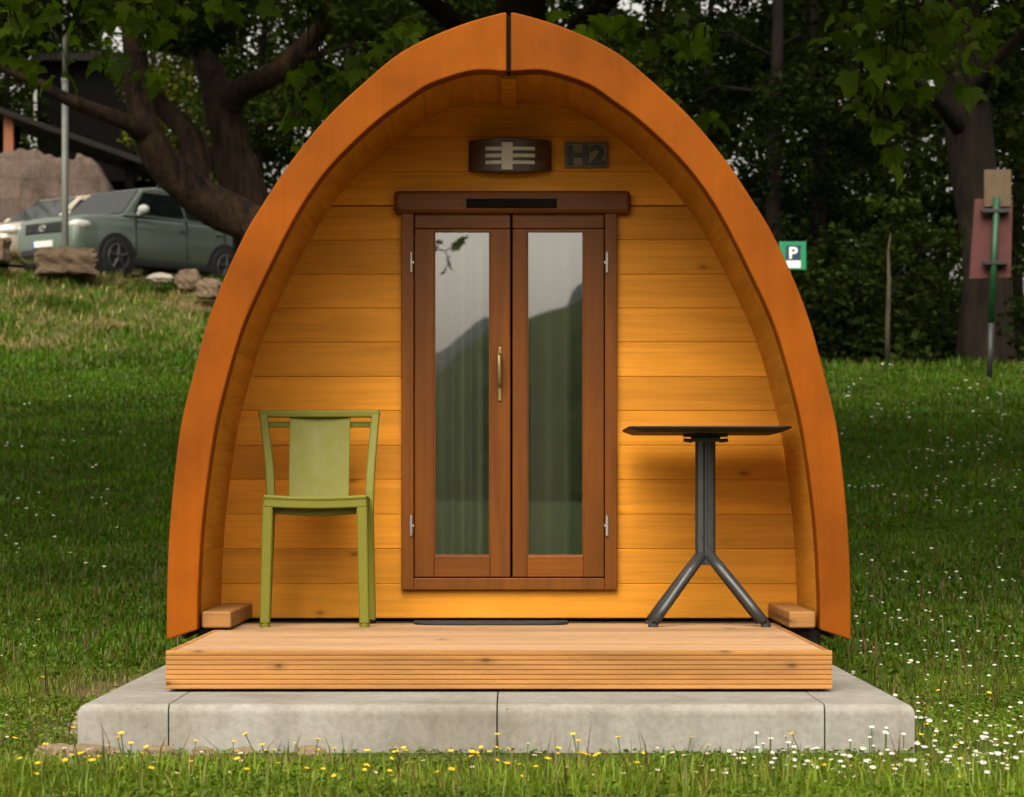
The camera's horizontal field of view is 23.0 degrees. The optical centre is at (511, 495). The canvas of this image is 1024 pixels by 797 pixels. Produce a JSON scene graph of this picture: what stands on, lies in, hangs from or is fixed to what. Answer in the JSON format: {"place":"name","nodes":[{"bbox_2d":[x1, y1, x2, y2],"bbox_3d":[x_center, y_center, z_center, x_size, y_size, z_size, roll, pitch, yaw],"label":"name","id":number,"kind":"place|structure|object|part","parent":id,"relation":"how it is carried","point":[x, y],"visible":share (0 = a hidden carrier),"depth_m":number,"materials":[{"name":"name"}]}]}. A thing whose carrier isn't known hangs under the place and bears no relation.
{"place":"outdoors","nodes":[
{"label":"outdoors","id":0,"kind":"place"},
{"bbox_2d":[0,148,113,269],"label":"stone wall","id":1,"kind":"structure","parent":0,"point":[29,178],"depth_m":54.90,"materials":[{"name":"grey stone"}]},
{"bbox_2d":[0,266,1023,796],"bbox_3d":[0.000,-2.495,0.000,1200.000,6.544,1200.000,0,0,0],"label":"ground","id":2,"kind":"structure","parent":0,"point":[54,503],"depth_m":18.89,"materials":[{"name":"green plant"}]},
{"bbox_2d":[0,237,11,263],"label":"boulder","id":3,"kind":"object","parent":2,"relation":"on","point":[5,251],"visible":1,"depth_m":42.47,"materials":[{"name":"brown stone"}]},
{"bbox_2d":[0,49,87,154],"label":"broadleaf tree","id":4,"kind":"object","parent":2,"relation":"on","point":[4,98],"visible":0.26,"depth_m":64.08,"materials":[{"name":"green plant"}]},
{"bbox_2d":[0,195,90,271],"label":"parked car","id":5,"kind":"object","parent":2,"relation":"on","point":[37,209],"visible":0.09,"depth_m":49.89,"materials":[{"name":"beige paint"}]},
{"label":"window","id":6,"kind":"part","parent":5,"relation":"part of","materials":[{"name":"grey glass"}]},
{"bbox_2d":[33,743,68,755],"bbox_3d":[-1.362,0.763,7.471,0.122,0.054,0.094,0,0,-12],"label":"soil clod","id":7,"kind":"object","parent":2,"relation":"on","point":[56,747],"visible":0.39,"depth_m":7.44,"materials":[{"name":"brown soil"}]},
{"bbox_2d":[0,19,105,150],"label":"broadleaf tree","id":8,"kind":"object","parent":2,"relation":"on","point":[30,100],"visible":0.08,"depth_m":72.34,"materials":[{"name":"green plant"}]},
{"bbox_2d":[61,0,68,276],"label":"metal pole","id":9,"kind":"object","parent":2,"relation":"on","point":[65,190],"visible":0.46,"depth_m":42.55,"materials":[{"name":"grey metal"}]},
{"bbox_2d":[34,247,98,277],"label":"boulder","id":10,"kind":"object","parent":2,"relation":"on","point":[65,261],"visible":1,"depth_m":42.02,"materials":[{"name":"brown stone"}]},
{"bbox_2d":[59,728,76,738],"bbox_3d":[-1.389,0.764,7.998,0.110,0.049,0.084,0,0,3],"label":"soil clod","id":11,"kind":"object","parent":2,"relation":"on","point":[67,732],"visible":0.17,"depth_m":7.97,"materials":[{"name":"brown soil"}]},
{"bbox_2d":[67,719,76,728],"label":"soil clod","id":12,"kind":"object","parent":2,"relation":"on","point":[74,722],"visible":0.09,"depth_m":8.28,"materials":[{"name":"brown soil"}]},
{"bbox_2d":[71,726,75,758],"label":"yellow flower","id":13,"kind":"object","parent":2,"relation":"on","point":[74,737],"visible":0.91,"depth_m":7.29,"materials":[{"name":"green plant"}]},
{"bbox_2d":[77,751,86,774],"bbox_3d":[-1.095,0.707,6.440,0.021,0.104,0.018,-10,11,1],"label":"yellow flower","id":14,"kind":"object","parent":2,"relation":"on","point":[80,753],"visible":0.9,"depth_m":6.44,"materials":[{"name":"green plant"}]},
{"bbox_2d":[63,743,105,757],"bbox_3d":[-1.259,0.761,7.420,0.133,0.060,0.103,0,0,12],"label":"soil clod","id":15,"kind":"object","parent":2,"relation":"on","point":[93,748],"visible":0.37,"depth_m":7.38,"materials":[{"name":"brown soil"}]},
{"bbox_2d":[88,758,94,788],"bbox_3d":[-1.056,0.710,6.338,0.018,0.098,0.020,16,24,42],"label":"yellow flower","id":16,"kind":"object","parent":2,"relation":"on","point":[92,771],"visible":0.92,"depth_m":6.34,"materials":[{"name":"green plant"}]},
{"bbox_2d":[17,26,181,105],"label":"dark tree","id":17,"kind":"object","parent":2,"relation":"on","point":[58,46],"visible":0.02,"depth_m":75.96,"materials":[{"name":"green plant"}]},
{"bbox_2d":[31,53,168,180],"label":"dark building","id":18,"kind":"structure","parent":2,"relation":"on","point":[97,86],"depth_m":65.00,"materials":[{"name":"black"}]},
{"bbox_2d":[0,108,160,189],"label":"roof","id":19,"kind":"structure","parent":18,"relation":"attached to","point":[14,123],"depth_m":57.00,"materials":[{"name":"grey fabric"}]},
{"bbox_2d":[105,746,122,755],"bbox_3d":[-1.201,0.765,7.462,0.098,0.046,0.075,0,0,-7],"label":"soil clod","id":20,"kind":"object","parent":2,"relation":"on","point":[117,749],"visible":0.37,"depth_m":7.44,"materials":[{"name":"brown soil"}]},
{"bbox_2d":[115,736,122,761],"bbox_3d":[-1.064,0.708,6.850,0.021,0.106,0.018,-13,2,-13],"label":"yellow flower","id":21,"kind":"object","parent":2,"relation":"on","point":[117,737],"visible":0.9,"depth_m":6.85,"materials":[{"name":"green plant"}]},
{"bbox_2d":[118,731,123,757],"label":"yellow flower","id":22,"kind":"object","parent":2,"relation":"on","point":[121,733],"visible":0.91,"depth_m":6.93,"materials":[{"name":"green plant"}]},
{"bbox_2d":[17,185,232,277],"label":"parked car","id":23,"kind":"object","parent":2,"relation":"on","point":[145,231],"visible":0.73,"depth_m":44.66,"materials":[{"name":"green paint"}]},
{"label":"window","id":24,"kind":"part","parent":23,"relation":"part of","materials":[{"name":"black glass"}]},
{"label":"window","id":25,"kind":"part","parent":23,"relation":"part of","materials":[{"name":"black glass"}]},
{"bbox_2d":[0,0,260,240],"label":"leaning tree","id":26,"kind":"object","parent":2,"relation":"on","point":[186,183],"visible":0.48,"depth_m":40.48,"materials":[{"name":"brown plant"}]},
{"bbox_2d":[77,665,190,752],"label":"concrete block","id":27,"kind":"structure","parent":2,"relation":"on","point":[135,710],"depth_m":7.53,"materials":[{"name":"grey concrete"}]},
{"bbox_2d":[0,0,282,100],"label":"maple tree","id":28,"kind":"object","parent":2,"relation":"on","point":[19,28],"visible":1,"depth_m":17.34,"materials":[{"name":"green plant"}]},
{"bbox_2d":[61,1,240,181],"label":"broadleaf tree","id":29,"kind":"object","parent":2,"relation":"on","point":[176,142],"visible":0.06,"depth_m":65.86,"materials":[{"name":"green plant"}]},
{"bbox_2d":[141,745,174,755],"bbox_3d":[-1.051,0.764,7.471,0.105,0.048,0.081,0,0,2],"label":"soil clod","id":30,"kind":"object","parent":2,"relation":"on","point":[153,749],"visible":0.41,"depth_m":7.44,"materials":[{"name":"brown soil"}]},
{"bbox_2d":[146,272,174,283],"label":"boulder","id":31,"kind":"object","parent":2,"relation":"on","point":[160,278],"visible":0.99,"depth_m":41.29,"materials":[{"name":"stone"}]},
{"bbox_2d":[174,269,201,291],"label":"boulder","id":32,"kind":"object","parent":2,"relation":"on","point":[184,279],"visible":0.9,"depth_m":40.88,"materials":[{"name":"brown stone"}]},
{"bbox_2d":[190,746,216,755],"bbox_3d":[-0.919,0.765,7.480,0.081,0.039,0.064,0,0,13],"label":"soil clod","id":33,"kind":"object","parent":2,"relation":"on","point":[203,748],"visible":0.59,"depth_m":7.46,"materials":[{"name":"brown soil"}]},
{"bbox_2d":[194,278,221,299],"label":"boulder","id":34,"kind":"object","parent":2,"relation":"on","point":[208,288],"visible":0.84,"depth_m":40.28,"materials":[{"name":"brown stone"}]},
{"bbox_2d":[113,0,308,191],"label":"broadleaf tree","id":35,"kind":"object","parent":2,"relation":"on","point":[174,70],"visible":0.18,"depth_m":59.84,"materials":[{"name":"green plant"}]},
{"bbox_2d":[161,0,323,193],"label":"broadleaf tree","id":36,"kind":"object","parent":2,"relation":"on","point":[273,150],"visible":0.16,"depth_m":67.98,"materials":[{"name":"green plant"}]},
{"bbox_2d":[229,746,257,755],"bbox_3d":[-0.799,0.766,7.479,0.085,0.039,0.065,0,0,-13],"label":"soil clod","id":37,"kind":"object","parent":2,"relation":"on","point":[248,749],"visible":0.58,"depth_m":7.46,"materials":[{"name":"brown soil"}]},
{"bbox_2d":[243,732,256,763],"bbox_3d":[-0.722,0.713,6.989,0.022,0.115,0.019,-14,10,36],"label":"yellow flower","id":38,"kind":"object","parent":2,"relation":"on","point":[245,733],"visible":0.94,"depth_m":6.99,"materials":[{"name":"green plant"}]},
{"bbox_2d":[168,0,382,143],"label":"broadleaf tree","id":39,"kind":"object","parent":2,"relation":"on","point":[253,115],"visible":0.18,"depth_m":57.34,"materials":[{"name":"green plant"}]},
{"bbox_2d":[140,0,414,259],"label":"forked tree","id":40,"kind":"object","parent":2,"relation":"on","point":[236,165],"visible":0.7,"depth_m":41.66,"materials":[{"name":"brown plant"}]},
{"bbox_2d":[276,762,279,792],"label":"yellow flower","id":41,"kind":"object","parent":2,"relation":"on","point":[278,775],"visible":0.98,"depth_m":6.45,"materials":[{"name":"green plant"}]},
{"bbox_2d":[295,745,324,754],"bbox_3d":[-0.599,0.764,7.489,0.096,0.044,0.075,0,0,12],"label":"soil clod","id":42,"kind":"object","parent":2,"relation":"on","point":[310,749],"visible":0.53,"depth_m":7.46,"materials":[{"name":"brown soil"}]},
{"bbox_2d":[169,689,497,752],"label":"concrete block","id":43,"kind":"structure","parent":2,"relation":"on","point":[381,720],"depth_m":7.53,"materials":[{"name":"grey concrete"}]},
{"bbox_2d":[252,5,414,122],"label":"dark tree","id":44,"kind":"object","parent":2,"relation":"on","point":[323,48],"visible":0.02,"depth_m":65.83,"materials":[{"name":"green plant"}]},
{"bbox_2d":[364,749,369,779],"bbox_3d":[-0.386,0.726,6.737,0.018,0.094,0.021,-10,15,-36],"label":"yellow flower","id":45,"kind":"object","parent":2,"relation":"on","point":[366,750],"visible":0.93,"depth_m":6.73,"materials":[{"name":"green plant"}]},
{"bbox_2d":[239,0,495,119],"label":"broadleaf tree","id":46,"kind":"object","parent":2,"relation":"on","point":[438,27],"visible":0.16,"depth_m":54.69,"materials":[{"name":"green plant"}]},
{"bbox_2d":[349,0,495,61],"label":"broadleaf tree","id":47,"kind":"object","parent":2,"relation":"on","point":[491,9],"visible":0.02,"depth_m":62.66,"materials":[{"name":"green plant"}]},
{"bbox_2d":[447,749,453,767],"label":"yellow flower","id":48,"kind":"object","parent":2,"relation":"on","point":[451,750],"visible":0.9,"depth_m":6.94,"materials":[{"name":"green plant"}]},
{"bbox_2d":[495,733,499,763],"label":"yellow flower","id":49,"kind":"object","parent":2,"relation":"on","point":[497,734],"visible":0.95,"depth_m":7.14,"materials":[{"name":"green plant"}]},
{"bbox_2d":[429,0,566,36],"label":"dark tree","id":50,"kind":"object","parent":2,"relation":"on","point":[465,9],"visible":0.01,"depth_m":56.40,"materials":[{"name":"green plant"}]},
{"bbox_2d":[273,0,729,153],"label":"maple tree","id":51,"kind":"object","parent":2,"relation":"on","point":[587,21],"visible":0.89,"depth_m":18.45,"materials":[{"name":"green plant"}]},
{"bbox_2d":[0,0,1023,294],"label":"wood","id":52,"kind":"object","parent":2,"relation":"on","point":[280,164],"visible":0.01,"depth_m":84.69,"materials":[{"name":"green plant"}]},
{"bbox_2d":[4,363,1023,790],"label":"daisies","id":53,"kind":"object","parent":2,"relation":"on","point":[886,733],"visible":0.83,"depth_m":7.50,"materials":[{"name":"white plant"}]},
{"bbox_2d":[542,757,550,781],"bbox_3d":[0.085,0.734,6.596,0.022,0.097,0.019,4,12,-40],"label":"yellow flower","id":54,"kind":"object","parent":2,"relation":"on","point":[547,758],"visible":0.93,"depth_m":6.59,"materials":[{"name":"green plant"}]},
{"bbox_2d":[570,732,576,756],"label":"yellow flower","id":55,"kind":"object","parent":2,"relation":"on","point":[573,734],"visible":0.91,"depth_m":7.23,"materials":[{"name":"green plant"}]},
{"bbox_2d":[460,0,762,159],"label":"broadleaf tree","id":56,"kind":"object","parent":2,"relation":"on","point":[613,42],"visible":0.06,"depth_m":55.23,"materials":[{"name":"green plant"}]},
{"bbox_2d":[615,736,620,763],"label":"yellow flower","id":57,"kind":"object","parent":2,"relation":"on","point":[619,746],"visible":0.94,"depth_m":7.15,"materials":[{"name":"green plant"}]},
{"bbox_2d":[498,689,823,752],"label":"concrete block","id":58,"kind":"structure","parent":2,"relation":"on","point":[677,718],"depth_m":7.53,"materials":[{"name":"grey concrete"}]},
{"bbox_2d":[585,0,765,152],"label":"dark tree","id":59,"kind":"object","parent":2,"relation":"on","point":[699,2],"visible":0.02,"depth_m":61.67,"materials":[{"name":"green plant"}]},
{"bbox_2d":[613,0,822,254],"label":"broadleaf tree","id":60,"kind":"object","parent":2,"relation":"on","point":[645,65],"visible":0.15,"depth_m":49.48,"materials":[{"name":"green plant"}]},
{"bbox_2d":[646,0,889,248],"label":"dark tree","id":61,"kind":"object","parent":2,"relation":"on","point":[771,201],"visible":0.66,"depth_m":45.77,"materials":[{"name":"green plant"}]},
{"bbox_2d":[779,242,805,271],"bbox_3d":[4.132,-2.638,37.035,0.397,2.207,0.090,0,0,0],"label":"parking sign","id":62,"kind":"object","parent":2,"relation":"on","point":[794,254],"visible":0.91,"depth_m":36.99,"materials":[{"name":"green metal"}]},
{"bbox_2d":[635,0,953,247],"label":"broadleaf tree","id":63,"kind":"object","parent":2,"relation":"on","point":[753,122],"visible":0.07,"depth_m":53.46,"materials":[{"name":"green plant"}]},
{"bbox_2d":[668,0,942,304],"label":"dark tree","id":64,"kind":"object","parent":2,"relation":"on","point":[824,122],"visible":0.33,"depth_m":47.81,"materials":[{"name":"green plant"}]},
{"bbox_2d":[792,248,834,309],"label":"bush","id":65,"kind":"object","parent":2,"relation":"on","point":[809,265],"visible":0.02,"depth_m":40.14,"materials":[{"name":"green plant"}]},
{"bbox_2d":[760,3,940,291],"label":"broadleaf tree","id":66,"kind":"object","parent":2,"relation":"on","point":[811,165],"visible":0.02,"depth_m":63.88,"materials":[{"name":"green plant"}]},
{"bbox_2d":[801,665,914,752],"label":"concrete block","id":67,"kind":"structure","parent":2,"relation":"on","point":[855,708],"depth_m":7.53,"materials":[{"name":"grey concrete"}]},
{"bbox_2d":[795,258,936,366],"bbox_3d":[5.001,-2.626,39.389,3.251,2.087,2.491,0,0,-5],"label":"bush","id":68,"kind":"object","parent":2,"relation":"on","point":[825,322],"visible":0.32,"depth_m":38.84,"materials":[{"name":"green plant"}]},
{"bbox_2d":[803,276,938,358],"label":"bush","id":69,"kind":"object","parent":2,"relation":"on","point":[870,288],"visible":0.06,"depth_m":40.73,"materials":[{"name":"green plant"}]},
{"bbox_2d":[791,207,967,366],"bbox_3d":[5.558,-2.966,39.516,3.500,2.929,2.682,0,0,37],"label":"bush","id":70,"kind":"object","parent":2,"relation":"on","point":[866,346],"visible":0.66,"depth_m":38.79,"materials":[{"name":"green plant"}]},
{"bbox_2d":[815,257,962,363],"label":"bush","id":71,"kind":"object","parent":2,"relation":"on","point":[952,280],"visible":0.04,"depth_m":43.71,"materials":[{"name":"green plant"}]},
{"bbox_2d":[863,187,928,366],"bbox_3d":[5.085,-2.873,33.192,0.964,2.377,1.127,0,0,0],"label":"young tree","id":72,"kind":"object","parent":2,"relation":"on","point":[877,200],"visible":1,"depth_m":33.21,"materials":[{"name":"green plant"}]},
{"bbox_2d":[788,0,1023,301],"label":"broadleaf tree","id":73,"kind":"object","parent":2,"relation":"on","point":[916,182],"visible":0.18,"depth_m":51.16,"materials":[{"name":"green plant"}]},
{"bbox_2d":[806,0,1023,190],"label":"maple tree","id":74,"kind":"object","parent":2,"relation":"on","point":[941,32],"visible":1,"depth_m":17.05,"materials":[{"name":"green plant"}]},
{"bbox_2d":[878,281,961,365],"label":"bush","id":75,"kind":"object","parent":2,"relation":"on","point":[950,336],"visible":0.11,"depth_m":42.15,"materials":[{"name":"green plant"}]},
{"bbox_2d":[828,1,1023,364],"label":"broadleaf tree","id":76,"kind":"object","parent":2,"relation":"on","point":[1018,229],"visible":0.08,"depth_m":53.82,"materials":[{"name":"green plant"}]},
{"bbox_2d":[852,0,1013,313],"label":"dark tree","id":77,"kind":"object","parent":2,"relation":"on","point":[1000,164],"visible":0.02,"depth_m":63.28,"materials":[{"name":"green plant"}]},
{"bbox_2d":[848,0,1023,366],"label":"thick tree","id":78,"kind":"object","parent":2,"relation":"on","point":[970,139],"visible":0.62,"depth_m":39.70,"materials":[{"name":"brown plant"}]},
{"bbox_2d":[922,286,1023,361],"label":"bush","id":79,"kind":"object","parent":2,"relation":"on","point":[1016,295],"visible":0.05,"depth_m":44.30,"materials":[{"name":"green plant"}]},
{"bbox_2d":[930,54,1023,306],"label":"dark tree","id":80,"kind":"object","parent":2,"relation":"on","point":[1019,117],"visible":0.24,"depth_m":48.33,"materials":[{"name":"green plant"}]},
{"bbox_2d":[969,170,1012,378],"bbox_3d":[5.925,-2.677,31.042,0.528,2.706,0.175,0,0,0],"label":"trail post","id":81,"kind":"object","parent":2,"relation":"on","point":[991,248],"visible":0.98,"depth_m":31.06,"materials":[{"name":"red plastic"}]},
{"bbox_2d":[996,248,1023,363],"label":"bush","id":82,"kind":"object","parent":2,"relation":"on","point":[1020,313],"visible":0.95,"depth_m":37.53,"materials":[{"name":"green plant"}]},
{"bbox_3d":[-0.047,0.707,11.513,2.469,0.156,6.775,0,0,0],"label":"concrete slab","id":83,"kind":"object","parent":2,"relation":"on","visible":0},
{"bbox_2d":[166,623,831,690],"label":"wooden deck","id":84,"kind":"structure","parent":83,"relation":"on","point":[660,657],"depth_m":8.00,"materials":[{"name":"brown wood"}]},
{"bbox_2d":[259,410,379,626],"bbox_3d":[-0.748,0.080,9.611,0.470,0.825,0.357,0,0,0],"label":"chair","id":85,"kind":"object","parent":84,"relation":"on","point":[319,457],"visible":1,"depth_m":9.69,"materials":[{"name":"green plastic"}]},
{"bbox_2d":[413,620,567,624],"bbox_3d":[-0.082,0.487,9.655,0.597,0.011,0.160,0,0,0],"label":"doormat","id":86,"kind":"object","parent":84,"relation":"on","point":[490,622],"visible":1,"depth_m":9.59,"materials":[{"name":"black rubber"}]},
{"bbox_2d":[167,12,850,644],"bbox_3d":[-0.012,-0.574,11.850,2.506,2.393,5.300,0,0,0],"label":"camping pod","id":87,"kind":"object","parent":84,"relation":"on","point":[687,306],"visible":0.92,"depth_m":9.99,"materials":[{"name":"orange wood"}]},
{"bbox_2d":[435,232,482,553],"bbox_3d":[-0.224,-0.384,10.129,0.214,1.396,0.087,0,0,0],"label":"curtain","id":88,"kind":"object","parent":87,"relation":"hanging from","point":[458,392],"visible":0.78,"depth_m":10.15,"materials":[{"name":"white fabric"}]},
{"bbox_2d":[409,214,509,576],"bbox_3d":[-0.207,-0.401,9.980,0.401,1.447,0.110,0,0,0],"label":"door","id":89,"kind":"structure","parent":87,"relation":"in","point":[496,563],"depth_m":9.98,"materials":[{"name":"brown wood"}]},
{"bbox_2d":[469,137,551,173],"bbox_3d":[-0.007,-1.348,9.957,0.329,0.136,0.087,0,0,0],"label":"wall lamp","id":90,"kind":"object","parent":87,"relation":"attached to","point":[509,155],"visible":1,"depth_m":9.93,"materials":[{"name":"brown wood"}]},
{"bbox_2d":[528,232,570,553],"bbox_3d":[0.137,-0.384,10.131,0.199,1.396,0.087,0,0,0],"label":"curtain","id":91,"kind":"object","parent":87,"relation":"hanging from","point":[549,392],"visible":0.77,"depth_m":10.12,"materials":[{"name":"white fabric"}]},
{"bbox_2d":[513,214,608,576],"bbox_3d":[0.193,-0.401,9.995,0.382,1.447,0.079,0,0,0],"label":"door","id":92,"kind":"structure","parent":87,"relation":"in","point":[590,563],"depth_m":9.98,"materials":[{"name":"brown wood"}]},
{"bbox_2d":[565,142,607,167],"bbox_3d":[0.295,-1.354,9.988,0.172,0.102,0.022,0,0,0],"label":"number sign","id":93,"kind":"object","parent":87,"relation":"attached to","point":[586,154],"visible":1,"depth_m":9.98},
{"bbox_2d":[622,426,791,626],"bbox_3d":[0.736,0.117,9.600,0.606,0.751,0.600,0,0,0],"label":"bistro table","id":94,"kind":"object","parent":84,"relation":"on","point":[705,439],"visible":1,"depth_m":9.56,"materials":[{"name":"grey metal"}]},
{"bbox_2d":[0,0,1023,332],"label":"sky","id":95,"kind":"structure","parent":0,"point":[637,7],"materials":[{"name":"white"}]}
]}

